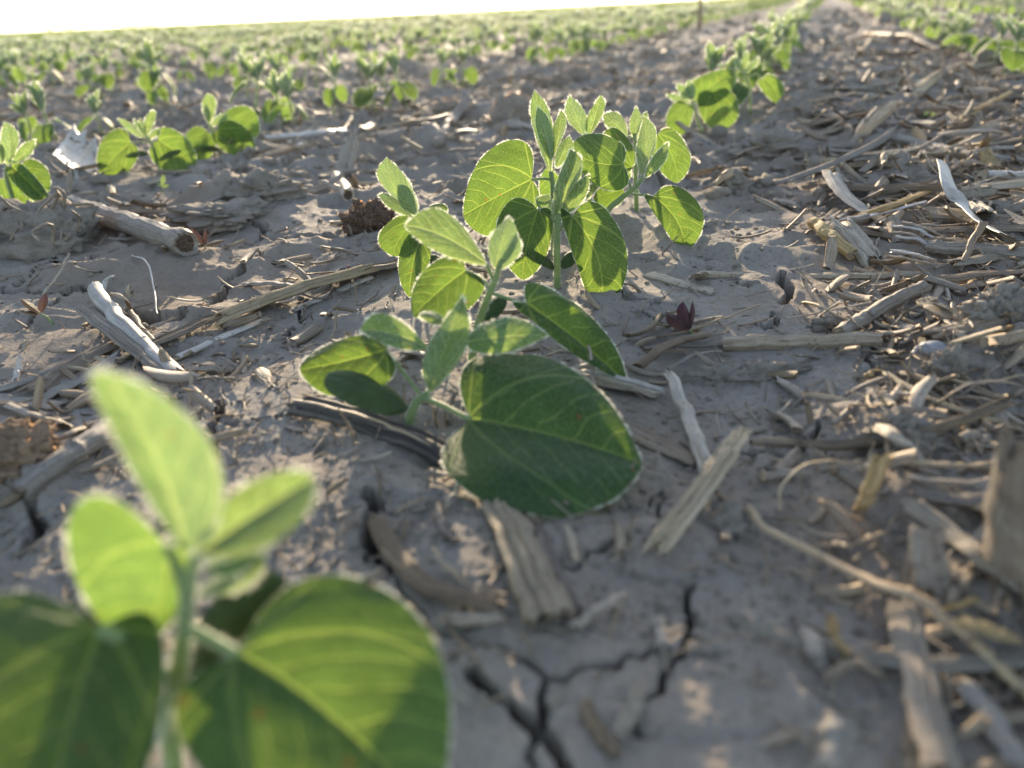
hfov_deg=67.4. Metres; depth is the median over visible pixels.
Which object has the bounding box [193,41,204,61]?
soybean seedling
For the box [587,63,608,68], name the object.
clod
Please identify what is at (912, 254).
straw
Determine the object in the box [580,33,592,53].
soybean seedling
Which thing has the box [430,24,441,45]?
soybean seedling
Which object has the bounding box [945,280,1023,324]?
soil clod
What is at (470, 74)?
soybean seedling
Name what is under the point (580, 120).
soybean seedling
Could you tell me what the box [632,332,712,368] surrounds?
straw
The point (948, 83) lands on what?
husk strip
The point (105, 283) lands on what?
husk strip
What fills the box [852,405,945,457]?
soil clod
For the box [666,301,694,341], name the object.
weed seedling
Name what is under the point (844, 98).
husk strip
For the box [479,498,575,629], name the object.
husk strip
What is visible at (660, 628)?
husk strip
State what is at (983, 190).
husk strip
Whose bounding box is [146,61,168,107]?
soybean seedling
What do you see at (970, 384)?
straw
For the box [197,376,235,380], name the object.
straw
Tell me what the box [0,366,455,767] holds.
soybean seedling
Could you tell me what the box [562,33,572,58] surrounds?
soybean seedling
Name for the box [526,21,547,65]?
soybean seedling
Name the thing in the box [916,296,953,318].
husk strip
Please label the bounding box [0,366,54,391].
husk strip
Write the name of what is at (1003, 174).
corn stalk
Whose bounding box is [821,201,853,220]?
husk strip
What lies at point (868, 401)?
straw
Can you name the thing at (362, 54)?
soybean seedling
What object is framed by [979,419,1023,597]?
corn stump
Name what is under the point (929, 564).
husk strip
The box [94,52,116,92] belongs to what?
soybean seedling
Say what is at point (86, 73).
soybean seedling
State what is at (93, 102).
soybean seedling
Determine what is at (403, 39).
soybean seedling
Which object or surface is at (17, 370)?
husk strip
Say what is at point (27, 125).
soybean seedling
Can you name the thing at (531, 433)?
soybean seedling
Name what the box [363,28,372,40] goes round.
soybean seedling
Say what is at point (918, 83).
husk strip
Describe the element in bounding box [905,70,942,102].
husk strip
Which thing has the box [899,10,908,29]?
soybean seedling
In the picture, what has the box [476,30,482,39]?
soybean seedling
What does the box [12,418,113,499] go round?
corn stalk
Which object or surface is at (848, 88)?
husk strip
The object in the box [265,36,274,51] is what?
soybean seedling
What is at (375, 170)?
husk strip
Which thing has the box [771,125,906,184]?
husk strip
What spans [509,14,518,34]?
soybean seedling
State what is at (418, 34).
soybean seedling
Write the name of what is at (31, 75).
soybean seedling
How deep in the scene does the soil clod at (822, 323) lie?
0.29 m
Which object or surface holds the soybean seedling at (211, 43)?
on the ground
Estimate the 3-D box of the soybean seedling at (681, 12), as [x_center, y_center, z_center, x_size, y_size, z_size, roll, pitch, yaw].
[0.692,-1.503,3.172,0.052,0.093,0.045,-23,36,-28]
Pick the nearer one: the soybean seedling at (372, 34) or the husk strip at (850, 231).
the husk strip at (850, 231)
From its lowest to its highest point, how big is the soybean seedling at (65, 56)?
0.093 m
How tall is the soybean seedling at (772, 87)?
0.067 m
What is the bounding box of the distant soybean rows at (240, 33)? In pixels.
[0,0,1023,59]
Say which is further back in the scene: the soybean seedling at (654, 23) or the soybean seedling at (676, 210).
the soybean seedling at (654, 23)
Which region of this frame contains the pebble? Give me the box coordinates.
[918,341,946,355]
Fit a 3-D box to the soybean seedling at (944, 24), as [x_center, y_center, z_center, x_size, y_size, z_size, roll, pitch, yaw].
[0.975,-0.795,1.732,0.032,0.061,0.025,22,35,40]
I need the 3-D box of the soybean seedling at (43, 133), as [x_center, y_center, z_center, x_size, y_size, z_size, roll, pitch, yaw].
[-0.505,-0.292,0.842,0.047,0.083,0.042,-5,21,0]
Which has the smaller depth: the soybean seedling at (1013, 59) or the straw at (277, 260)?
the straw at (277, 260)
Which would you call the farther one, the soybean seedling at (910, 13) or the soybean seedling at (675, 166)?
the soybean seedling at (910, 13)
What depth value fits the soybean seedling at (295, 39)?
2.47 m
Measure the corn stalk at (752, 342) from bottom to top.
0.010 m
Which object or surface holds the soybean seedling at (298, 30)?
on the ground
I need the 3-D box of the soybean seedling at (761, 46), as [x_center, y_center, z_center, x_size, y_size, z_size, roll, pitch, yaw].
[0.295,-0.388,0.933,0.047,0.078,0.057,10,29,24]
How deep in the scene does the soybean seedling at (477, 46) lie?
2.01 m
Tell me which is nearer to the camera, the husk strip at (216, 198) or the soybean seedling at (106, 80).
the husk strip at (216, 198)
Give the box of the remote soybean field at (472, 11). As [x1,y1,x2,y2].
[0,0,824,36]
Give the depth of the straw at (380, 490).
0.20 m
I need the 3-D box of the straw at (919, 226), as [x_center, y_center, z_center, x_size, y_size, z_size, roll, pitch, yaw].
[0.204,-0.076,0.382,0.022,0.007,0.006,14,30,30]
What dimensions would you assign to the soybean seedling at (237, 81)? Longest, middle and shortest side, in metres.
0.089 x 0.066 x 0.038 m
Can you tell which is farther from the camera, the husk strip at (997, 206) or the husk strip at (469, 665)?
the husk strip at (997, 206)
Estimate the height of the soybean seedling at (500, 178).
0.085 m
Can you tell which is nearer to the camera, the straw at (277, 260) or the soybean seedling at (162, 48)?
the straw at (277, 260)
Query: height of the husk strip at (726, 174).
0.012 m
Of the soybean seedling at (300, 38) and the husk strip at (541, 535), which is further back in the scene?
the soybean seedling at (300, 38)
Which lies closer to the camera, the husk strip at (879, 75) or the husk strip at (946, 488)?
the husk strip at (946, 488)
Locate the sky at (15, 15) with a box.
[0,0,670,32]
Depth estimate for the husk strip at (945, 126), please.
0.71 m
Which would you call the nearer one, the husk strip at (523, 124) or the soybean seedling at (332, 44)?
the husk strip at (523, 124)
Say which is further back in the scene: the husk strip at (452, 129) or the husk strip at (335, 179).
the husk strip at (452, 129)
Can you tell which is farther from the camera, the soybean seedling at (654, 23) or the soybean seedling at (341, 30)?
the soybean seedling at (341, 30)
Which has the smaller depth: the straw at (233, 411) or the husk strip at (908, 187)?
the straw at (233, 411)
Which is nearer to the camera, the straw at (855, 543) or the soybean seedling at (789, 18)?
the straw at (855, 543)
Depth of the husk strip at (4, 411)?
0.25 m
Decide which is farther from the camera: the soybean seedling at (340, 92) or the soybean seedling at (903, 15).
the soybean seedling at (903, 15)
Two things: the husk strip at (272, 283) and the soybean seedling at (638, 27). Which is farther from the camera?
the soybean seedling at (638, 27)
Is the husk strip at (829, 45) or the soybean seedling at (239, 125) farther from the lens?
the husk strip at (829, 45)
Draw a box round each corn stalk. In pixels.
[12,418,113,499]
[67,195,198,255]
[173,275,373,359]
[265,128,349,141]
[331,170,353,200]
[567,366,659,399]
[697,270,925,280]
[721,331,882,350]
[807,216,857,259]
[811,709,857,767]
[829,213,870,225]
[832,280,930,333]
[864,32,943,45]
[871,128,1023,165]
[924,239,1023,260]
[957,90,1011,122]
[978,147,1001,169]
[987,170,1023,179]
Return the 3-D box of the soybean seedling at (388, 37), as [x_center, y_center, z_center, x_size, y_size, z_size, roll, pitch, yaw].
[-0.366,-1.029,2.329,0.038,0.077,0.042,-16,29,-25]
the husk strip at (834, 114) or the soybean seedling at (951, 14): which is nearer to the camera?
the husk strip at (834, 114)
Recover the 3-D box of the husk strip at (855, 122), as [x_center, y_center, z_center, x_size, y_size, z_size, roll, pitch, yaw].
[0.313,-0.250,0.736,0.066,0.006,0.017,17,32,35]
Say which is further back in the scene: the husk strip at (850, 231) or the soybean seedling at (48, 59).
the soybean seedling at (48, 59)
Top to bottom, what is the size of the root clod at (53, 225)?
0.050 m
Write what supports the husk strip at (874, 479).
on the ground
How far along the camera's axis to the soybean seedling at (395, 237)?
0.33 m
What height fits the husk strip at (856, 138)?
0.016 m
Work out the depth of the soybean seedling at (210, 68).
1.61 m
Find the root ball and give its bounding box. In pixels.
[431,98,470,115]
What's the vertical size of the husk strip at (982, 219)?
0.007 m
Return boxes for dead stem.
[696,0,702,30]
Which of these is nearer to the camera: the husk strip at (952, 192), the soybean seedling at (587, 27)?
the husk strip at (952, 192)
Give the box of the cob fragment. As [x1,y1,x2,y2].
[337,197,396,235]
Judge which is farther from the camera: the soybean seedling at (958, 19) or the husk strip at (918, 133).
the soybean seedling at (958, 19)
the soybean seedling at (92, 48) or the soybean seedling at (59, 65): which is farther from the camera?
the soybean seedling at (92, 48)
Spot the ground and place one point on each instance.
(696, 712)
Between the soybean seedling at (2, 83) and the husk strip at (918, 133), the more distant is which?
the soybean seedling at (2, 83)
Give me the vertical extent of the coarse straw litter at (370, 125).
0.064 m
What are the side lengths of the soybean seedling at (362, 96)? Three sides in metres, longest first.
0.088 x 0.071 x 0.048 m
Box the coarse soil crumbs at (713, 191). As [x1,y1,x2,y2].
[0,1,1023,239]
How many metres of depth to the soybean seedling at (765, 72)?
1.01 m
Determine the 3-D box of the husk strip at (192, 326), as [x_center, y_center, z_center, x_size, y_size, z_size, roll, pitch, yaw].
[-0.102,-0.039,0.343,0.135,0.004,0.014,-25,34,-38]
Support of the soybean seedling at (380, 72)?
on the ground
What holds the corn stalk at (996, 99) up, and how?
on the ground
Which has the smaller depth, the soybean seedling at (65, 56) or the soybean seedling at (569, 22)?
the soybean seedling at (65, 56)
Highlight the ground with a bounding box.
[0,0,1023,767]
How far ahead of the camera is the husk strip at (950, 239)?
0.36 m
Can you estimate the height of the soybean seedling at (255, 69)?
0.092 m
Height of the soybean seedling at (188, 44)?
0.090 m
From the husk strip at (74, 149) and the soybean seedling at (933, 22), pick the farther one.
the soybean seedling at (933, 22)
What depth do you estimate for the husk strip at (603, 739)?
0.13 m
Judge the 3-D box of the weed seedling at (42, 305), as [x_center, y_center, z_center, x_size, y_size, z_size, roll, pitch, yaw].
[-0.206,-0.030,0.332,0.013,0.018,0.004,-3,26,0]
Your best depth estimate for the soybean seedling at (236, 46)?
1.71 m
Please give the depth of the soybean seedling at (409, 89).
1.03 m
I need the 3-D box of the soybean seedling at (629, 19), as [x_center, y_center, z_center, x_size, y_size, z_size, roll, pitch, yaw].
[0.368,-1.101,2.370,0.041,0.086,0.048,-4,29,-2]
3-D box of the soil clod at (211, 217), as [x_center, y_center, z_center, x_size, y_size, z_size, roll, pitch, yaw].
[-0.185,-0.104,0.479,0.067,0.022,0.052,-3,26,0]
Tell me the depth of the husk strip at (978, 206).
0.42 m
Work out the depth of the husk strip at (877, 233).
0.39 m
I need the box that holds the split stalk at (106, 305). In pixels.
[87,281,184,370]
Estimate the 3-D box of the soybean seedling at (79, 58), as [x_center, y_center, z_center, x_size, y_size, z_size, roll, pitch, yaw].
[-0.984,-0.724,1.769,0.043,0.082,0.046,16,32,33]
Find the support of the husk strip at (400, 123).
on the ground
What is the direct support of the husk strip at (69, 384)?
on the ground
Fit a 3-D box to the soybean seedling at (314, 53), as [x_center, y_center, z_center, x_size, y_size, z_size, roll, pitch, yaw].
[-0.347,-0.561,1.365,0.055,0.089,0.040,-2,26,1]
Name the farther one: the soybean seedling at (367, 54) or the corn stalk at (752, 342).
the soybean seedling at (367, 54)
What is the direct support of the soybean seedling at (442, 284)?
on the ground
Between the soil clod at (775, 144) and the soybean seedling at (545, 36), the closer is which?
the soil clod at (775, 144)
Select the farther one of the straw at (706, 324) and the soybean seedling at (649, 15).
the soybean seedling at (649, 15)
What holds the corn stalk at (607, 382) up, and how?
on the ground
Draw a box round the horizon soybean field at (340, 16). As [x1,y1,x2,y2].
[1,0,680,33]
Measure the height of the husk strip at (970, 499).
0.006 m
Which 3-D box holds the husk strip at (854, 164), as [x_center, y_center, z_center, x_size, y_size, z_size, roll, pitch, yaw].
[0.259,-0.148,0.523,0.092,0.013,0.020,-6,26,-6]
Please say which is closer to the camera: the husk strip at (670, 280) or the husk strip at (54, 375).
the husk strip at (54, 375)
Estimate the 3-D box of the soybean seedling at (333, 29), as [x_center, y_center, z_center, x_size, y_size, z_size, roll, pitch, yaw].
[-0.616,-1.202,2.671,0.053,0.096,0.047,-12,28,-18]
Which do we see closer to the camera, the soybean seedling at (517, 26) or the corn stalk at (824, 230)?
the corn stalk at (824, 230)
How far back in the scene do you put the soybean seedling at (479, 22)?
2.91 m
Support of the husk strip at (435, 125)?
on the ground
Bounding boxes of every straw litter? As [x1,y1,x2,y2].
[0,2,1023,215]
[0,31,1023,767]
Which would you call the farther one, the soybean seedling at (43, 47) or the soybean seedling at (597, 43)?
the soybean seedling at (43, 47)
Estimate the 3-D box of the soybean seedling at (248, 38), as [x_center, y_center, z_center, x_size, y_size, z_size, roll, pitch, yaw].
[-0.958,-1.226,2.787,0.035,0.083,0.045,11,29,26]
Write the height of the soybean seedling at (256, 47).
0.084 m
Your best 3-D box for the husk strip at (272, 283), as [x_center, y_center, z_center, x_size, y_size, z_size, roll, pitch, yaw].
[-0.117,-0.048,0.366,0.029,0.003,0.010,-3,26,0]
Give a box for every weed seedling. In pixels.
[20,293,53,325]
[156,175,168,193]
[190,228,224,248]
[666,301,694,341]
[923,111,934,117]
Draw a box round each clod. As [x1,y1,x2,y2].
[0,186,104,262]
[0,417,60,483]
[157,196,269,233]
[221,168,308,203]
[543,73,572,88]
[560,66,591,81]
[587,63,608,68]
[678,360,812,386]
[695,497,758,540]
[712,168,755,193]
[730,128,805,160]
[805,314,843,333]
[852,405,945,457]
[921,342,970,381]
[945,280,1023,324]
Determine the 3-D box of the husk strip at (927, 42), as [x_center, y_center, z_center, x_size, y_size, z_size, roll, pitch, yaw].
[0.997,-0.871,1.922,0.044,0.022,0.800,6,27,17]
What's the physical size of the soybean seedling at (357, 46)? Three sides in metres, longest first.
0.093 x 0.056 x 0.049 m
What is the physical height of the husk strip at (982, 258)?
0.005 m
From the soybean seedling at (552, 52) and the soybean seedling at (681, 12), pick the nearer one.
the soybean seedling at (552, 52)
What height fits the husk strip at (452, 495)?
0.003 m
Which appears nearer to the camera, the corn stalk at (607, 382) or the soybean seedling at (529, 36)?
the corn stalk at (607, 382)
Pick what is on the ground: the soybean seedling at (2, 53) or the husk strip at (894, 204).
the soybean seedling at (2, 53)
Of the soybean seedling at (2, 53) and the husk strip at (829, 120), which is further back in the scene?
the soybean seedling at (2, 53)
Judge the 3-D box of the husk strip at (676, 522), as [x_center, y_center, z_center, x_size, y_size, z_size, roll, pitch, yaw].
[0.050,0.024,0.194,0.009,0.012,0.061,16,31,33]
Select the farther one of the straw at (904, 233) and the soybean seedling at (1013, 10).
the soybean seedling at (1013, 10)
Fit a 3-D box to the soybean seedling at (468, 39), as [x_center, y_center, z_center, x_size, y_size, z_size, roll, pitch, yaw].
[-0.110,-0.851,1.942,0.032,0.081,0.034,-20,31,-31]
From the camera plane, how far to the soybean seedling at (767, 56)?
0.99 m
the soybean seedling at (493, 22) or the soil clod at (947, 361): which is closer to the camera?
the soil clod at (947, 361)
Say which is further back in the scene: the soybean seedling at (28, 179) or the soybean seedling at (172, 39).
the soybean seedling at (172, 39)
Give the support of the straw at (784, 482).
on the ground
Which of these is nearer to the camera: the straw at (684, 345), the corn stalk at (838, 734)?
the corn stalk at (838, 734)
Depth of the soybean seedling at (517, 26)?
2.27 m
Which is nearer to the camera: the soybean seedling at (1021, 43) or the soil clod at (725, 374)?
the soil clod at (725, 374)
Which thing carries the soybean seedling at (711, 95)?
on the ground
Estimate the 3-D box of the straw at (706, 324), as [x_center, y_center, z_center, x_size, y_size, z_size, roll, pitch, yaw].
[0.081,-0.025,0.302,0.056,0.004,0.009,-17,29,-26]
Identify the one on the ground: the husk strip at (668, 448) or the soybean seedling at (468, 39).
the husk strip at (668, 448)
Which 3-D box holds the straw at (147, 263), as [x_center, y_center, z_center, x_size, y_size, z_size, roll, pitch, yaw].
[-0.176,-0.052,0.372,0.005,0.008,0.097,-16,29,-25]
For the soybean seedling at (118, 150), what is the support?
on the ground
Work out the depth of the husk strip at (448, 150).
0.63 m
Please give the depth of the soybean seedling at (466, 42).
1.95 m
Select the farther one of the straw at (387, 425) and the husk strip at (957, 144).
the husk strip at (957, 144)
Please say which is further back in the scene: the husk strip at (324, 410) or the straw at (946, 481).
the husk strip at (324, 410)
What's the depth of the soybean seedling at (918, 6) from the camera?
2.15 m
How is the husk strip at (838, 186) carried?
on the ground
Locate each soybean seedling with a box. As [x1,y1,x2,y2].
[0,46,9,68]
[0,56,18,93]
[0,78,5,87]
[0,122,51,202]
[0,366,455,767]
[3,55,12,74]
[4,47,29,90]
[7,89,37,141]
[9,50,31,69]
[19,50,30,68]
[21,68,49,99]
[25,78,71,147]
[27,42,46,67]
[33,51,48,71]
[36,50,64,88]
[38,43,46,50]
[45,44,66,74]
[53,42,60,59]
[59,38,75,65]
[70,48,84,68]
[73,52,98,84]
[74,63,103,99]
[77,88,114,135]
[85,52,101,69]
[87,38,100,55]
[88,45,100,63]
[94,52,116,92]
[96,109,196,174]
[98,46,105,54]
[110,40,121,60]
[110,57,124,78]
[114,41,138,77]
[127,42,137,60]
[131,47,141,71]
[132,38,176,105]
[135,61,158,86]
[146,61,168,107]
[158,44,171,60]
[169,35,183,55]
[177,56,194,82]
[182,38,196,61]
[185,93,259,159]
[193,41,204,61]
[193,41,217,79]
[198,37,209,60]
[204,35,220,60]
[213,39,219,51]
[217,45,238,77]
[226,42,236,63]
[229,50,281,115]
[232,48,268,98]
[234,42,249,75]
[244,34,254,53]
[244,43,254,59]
[251,33,259,52]
[254,48,267,71]
[258,36,269,62]
[259,68,293,123]
[264,50,284,93]
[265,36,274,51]
[267,64,309,124]
[273,38,288,69]
[280,33,293,54]
[283,63,303,92]
[289,32,295,46]
[290,34,304,55]
[296,26,304,47]
[296,31,306,51]
[298,30,314,67]
[298,292,641,518]
[304,27,315,49]
[304,30,328,65]
[304,41,333,89]
[323,52,347,114]
[328,25,342,50]
[330,28,344,48]
[339,26,346,40]
[344,28,355,48]
[350,27,364,58]
[352,51,385,112]
[355,50,365,78]
[360,40,370,58]
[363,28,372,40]
[367,51,403,107]
[369,30,375,41]
[370,40,383,58]
[376,26,386,44]
[376,158,448,297]
[383,46,418,106]
[385,31,398,53]
[398,22,408,42]
[399,26,407,42]
[402,31,411,50]
[404,33,420,62]
[404,207,629,383]
[406,25,433,63]
[416,20,426,37]
[422,33,432,51]
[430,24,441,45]
[430,45,456,86]
[431,18,436,35]
[434,21,447,45]
[436,32,452,57]
[445,34,457,58]
[445,44,477,88]
[454,28,461,44]
[461,27,467,44]
[461,31,476,55]
[462,32,474,55]
[462,91,573,258]
[463,29,481,53]
[474,19,489,56]
[475,17,485,36]
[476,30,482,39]
[486,25,499,52]
[487,19,497,34]
[496,148,627,292]
[499,32,511,53]
[502,20,508,36]
[504,23,514,48]
[507,20,523,45]
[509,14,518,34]
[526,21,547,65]
[527,28,543,63]
[528,22,535,43]
[536,20,549,44]
[543,28,554,44]
[546,27,567,62]
[550,14,558,39]
[560,94,635,201]
[561,24,570,35]
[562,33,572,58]
[565,19,576,38]
[566,23,580,53]
[573,115,704,246]
[574,28,583,53]
[579,21,593,47]
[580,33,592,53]
[591,23,603,50]
[594,19,600,34]
[596,23,610,49]
[602,106,691,211]
[609,22,621,45]
[611,16,618,32]
[614,23,626,42]
[621,23,631,44]
[625,12,637,41]
[631,17,642,39]
[634,22,642,41]
[642,14,655,38]
[645,12,657,35]
[652,9,661,34]
[653,17,661,31]
[653,18,659,34]
[656,13,666,32]
[661,16,667,32]
[666,69,738,134]
[668,17,674,33]
[674,8,685,26]
[675,19,681,29]
[679,12,687,28]
[684,41,728,103]
[718,52,749,99]
[720,50,784,116]
[731,31,750,61]
[732,38,746,81]
[738,31,775,88]
[748,18,790,73]
[752,21,764,36]
[753,55,770,78]
[756,39,781,85]
[763,22,790,69]
[767,8,776,22]
[770,35,782,61]
[771,17,795,66]
[779,12,801,56]
[782,10,793,35]
[784,10,805,51]
[899,3,906,19]
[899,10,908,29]
[901,0,909,15]
[907,8,914,26]
[909,1,925,29]
[910,12,921,29]
[914,6,927,29]
[920,7,932,30]
[924,11,943,33]
[925,11,942,35]
[926,15,942,37]
[934,6,959,40]
[937,20,950,39]
[940,21,960,47]
[944,14,977,52]
[945,11,967,46]
[949,14,976,50]
[971,14,1019,66]
[980,15,1019,55]
[991,17,1023,75]
[1003,0,1014,14]
[1007,0,1020,14]
[1009,66,1023,75]
[1010,0,1023,14]
[1015,36,1023,48]
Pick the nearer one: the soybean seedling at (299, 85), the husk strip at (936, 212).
the husk strip at (936, 212)
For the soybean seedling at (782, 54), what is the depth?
1.08 m
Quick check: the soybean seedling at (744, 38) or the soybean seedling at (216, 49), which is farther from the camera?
the soybean seedling at (216, 49)
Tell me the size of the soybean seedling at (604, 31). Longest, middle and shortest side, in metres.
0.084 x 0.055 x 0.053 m
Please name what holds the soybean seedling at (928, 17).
on the ground
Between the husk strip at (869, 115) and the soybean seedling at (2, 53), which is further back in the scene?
the soybean seedling at (2, 53)
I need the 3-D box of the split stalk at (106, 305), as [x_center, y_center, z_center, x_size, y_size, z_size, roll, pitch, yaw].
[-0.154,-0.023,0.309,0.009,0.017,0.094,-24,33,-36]
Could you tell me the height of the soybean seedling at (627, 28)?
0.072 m
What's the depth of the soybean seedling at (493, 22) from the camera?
3.04 m
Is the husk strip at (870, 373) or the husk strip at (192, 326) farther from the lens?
the husk strip at (192, 326)
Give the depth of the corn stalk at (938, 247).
0.36 m
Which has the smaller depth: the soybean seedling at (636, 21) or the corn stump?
the corn stump
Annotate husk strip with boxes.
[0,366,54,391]
[0,393,71,409]
[0,400,72,428]
[3,402,52,422]
[12,354,23,381]
[16,340,118,392]
[31,349,125,400]
[52,123,98,178]
[56,426,86,440]
[76,306,164,369]
[102,275,117,290]
[109,292,162,349]
[118,207,167,213]
[151,260,398,344]
[186,365,236,373]
[204,195,224,202]
[206,263,378,325]
[237,281,291,286]
[286,395,446,465]
[306,173,344,193]
[328,165,413,171]
[333,127,361,170]
[349,181,410,185]
[368,513,505,614]
[376,120,413,128]
[393,127,477,130]
[394,148,475,162]
[408,122,439,128]
[423,609,506,626]
[431,502,459,542]
[440,96,472,131]
[442,483,460,512]
[464,661,477,690]
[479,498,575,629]
[505,119,533,129]
[519,510,582,621]
[565,588,629,627]
[579,697,621,756]
[584,369,665,392]
[592,127,607,133]
[614,687,644,739]
[624,419,696,465]
[640,424,752,556]
[642,272,715,295]
[645,85,655,90]
[651,615,668,647]
[662,369,711,472]
[714,167,752,186]
[734,615,1023,671]
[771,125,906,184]
[782,91,862,103]
[793,120,845,134]
[793,396,1013,450]
[794,112,869,129]
[799,166,815,169]
[799,625,829,670]
[802,182,962,190]
[803,146,922,164]
[805,110,849,116]
[809,41,844,47]
[810,87,884,89]
[810,124,908,147]
[814,120,859,125]
[816,166,859,172]
[818,148,852,151]
[819,658,889,681]
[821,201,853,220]
[822,160,934,168]
[822,169,886,224]
[824,611,851,659]
[826,100,845,108]
[828,93,870,102]
[829,75,909,90]
[829,215,883,267]
[832,71,888,81]
[834,152,883,160]
[847,133,870,149]
[851,41,890,44]
[851,100,927,105]
[852,92,892,97]
[852,451,894,518]
[853,190,931,215]
[855,106,879,146]
[857,66,896,69]
[857,100,897,146]
[859,226,917,243]
[860,61,875,65]
[862,423,925,459]
[863,369,882,377]
[866,133,980,152]
[867,178,1023,195]
[870,200,927,216]
[871,96,919,102]
[879,120,957,124]
[881,371,1022,431]
[885,597,962,767]
[886,224,1023,232]
[898,28,944,48]
[900,205,1023,221]
[901,85,913,90]
[901,496,1021,594]
[902,481,986,506]
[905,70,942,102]
[906,70,937,92]
[909,184,996,201]
[909,522,949,598]
[911,126,926,140]
[915,106,1010,111]
[916,102,976,106]
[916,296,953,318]
[917,269,1023,284]
[918,106,968,126]
[922,314,1023,338]
[926,121,1017,140]
[926,236,978,251]
[927,129,1011,137]
[932,68,951,82]
[934,483,983,512]
[937,159,1017,241]
[940,106,980,128]
[941,215,1023,232]
[942,253,1004,265]
[942,319,967,337]
[943,82,978,87]
[945,114,1023,142]
[947,121,1023,135]
[948,59,1001,70]
[949,160,987,177]
[952,614,1023,644]
[954,673,1023,767]
[964,146,1015,153]
[966,197,996,213]
[966,637,1023,694]
[973,200,1023,211]
[981,116,1015,124]
[997,192,1023,199]
[1004,208,1023,223]
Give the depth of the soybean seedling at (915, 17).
2.21 m
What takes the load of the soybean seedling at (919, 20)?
on the ground
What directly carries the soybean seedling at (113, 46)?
on the ground
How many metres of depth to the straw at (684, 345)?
0.28 m
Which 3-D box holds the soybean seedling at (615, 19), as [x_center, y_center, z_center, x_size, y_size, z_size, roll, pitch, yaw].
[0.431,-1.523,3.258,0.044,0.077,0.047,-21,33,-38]
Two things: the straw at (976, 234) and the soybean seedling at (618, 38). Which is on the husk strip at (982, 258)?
the straw at (976, 234)
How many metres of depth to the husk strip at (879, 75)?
0.98 m
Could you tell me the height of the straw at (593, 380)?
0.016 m
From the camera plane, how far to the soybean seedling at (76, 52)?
2.14 m
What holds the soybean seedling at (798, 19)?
on the ground
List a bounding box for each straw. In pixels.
[41,253,70,295]
[131,255,157,313]
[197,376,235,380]
[219,388,251,437]
[274,259,307,266]
[368,417,430,445]
[377,469,382,511]
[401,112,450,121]
[431,545,505,595]
[443,611,473,660]
[587,345,596,386]
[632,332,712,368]
[641,342,722,351]
[656,304,760,337]
[666,350,722,369]
[746,504,978,654]
[778,459,865,511]
[786,301,871,319]
[787,301,882,320]
[809,531,887,547]
[866,394,883,407]
[885,254,932,265]
[889,249,936,261]
[891,225,933,237]
[891,231,926,241]
[896,235,927,244]
[901,221,946,236]
[904,474,989,485]
[906,342,925,359]
[907,460,993,468]
[926,597,978,617]
[933,380,1023,405]
[949,373,1023,384]
[952,314,972,336]
[956,220,988,272]
[969,205,1002,241]
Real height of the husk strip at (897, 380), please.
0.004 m
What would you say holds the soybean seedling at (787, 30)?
on the ground
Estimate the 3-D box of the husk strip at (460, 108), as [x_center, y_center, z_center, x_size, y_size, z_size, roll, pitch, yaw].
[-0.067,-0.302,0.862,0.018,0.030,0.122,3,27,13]
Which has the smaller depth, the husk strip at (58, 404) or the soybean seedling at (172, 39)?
the husk strip at (58, 404)
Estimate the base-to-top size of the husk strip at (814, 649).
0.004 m
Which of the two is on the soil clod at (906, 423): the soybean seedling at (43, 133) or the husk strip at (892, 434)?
the husk strip at (892, 434)
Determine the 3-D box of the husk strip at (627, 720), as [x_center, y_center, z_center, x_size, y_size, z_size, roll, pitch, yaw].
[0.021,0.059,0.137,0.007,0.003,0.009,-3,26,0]
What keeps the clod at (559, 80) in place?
on the ground
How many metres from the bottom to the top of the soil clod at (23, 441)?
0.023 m
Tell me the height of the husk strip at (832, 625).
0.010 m
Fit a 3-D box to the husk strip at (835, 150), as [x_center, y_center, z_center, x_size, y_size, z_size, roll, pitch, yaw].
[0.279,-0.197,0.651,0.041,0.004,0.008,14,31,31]
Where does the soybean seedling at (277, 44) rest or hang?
on the ground
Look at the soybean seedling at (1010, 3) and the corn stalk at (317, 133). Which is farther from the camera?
the soybean seedling at (1010, 3)
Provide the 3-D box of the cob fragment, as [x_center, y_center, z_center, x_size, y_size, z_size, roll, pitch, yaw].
[-0.084,-0.093,0.446,0.040,0.028,0.029,10,29,24]
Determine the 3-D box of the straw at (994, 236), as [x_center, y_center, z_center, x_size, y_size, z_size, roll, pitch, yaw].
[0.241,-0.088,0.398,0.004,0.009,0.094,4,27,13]
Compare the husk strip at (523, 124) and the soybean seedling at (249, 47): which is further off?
the soybean seedling at (249, 47)

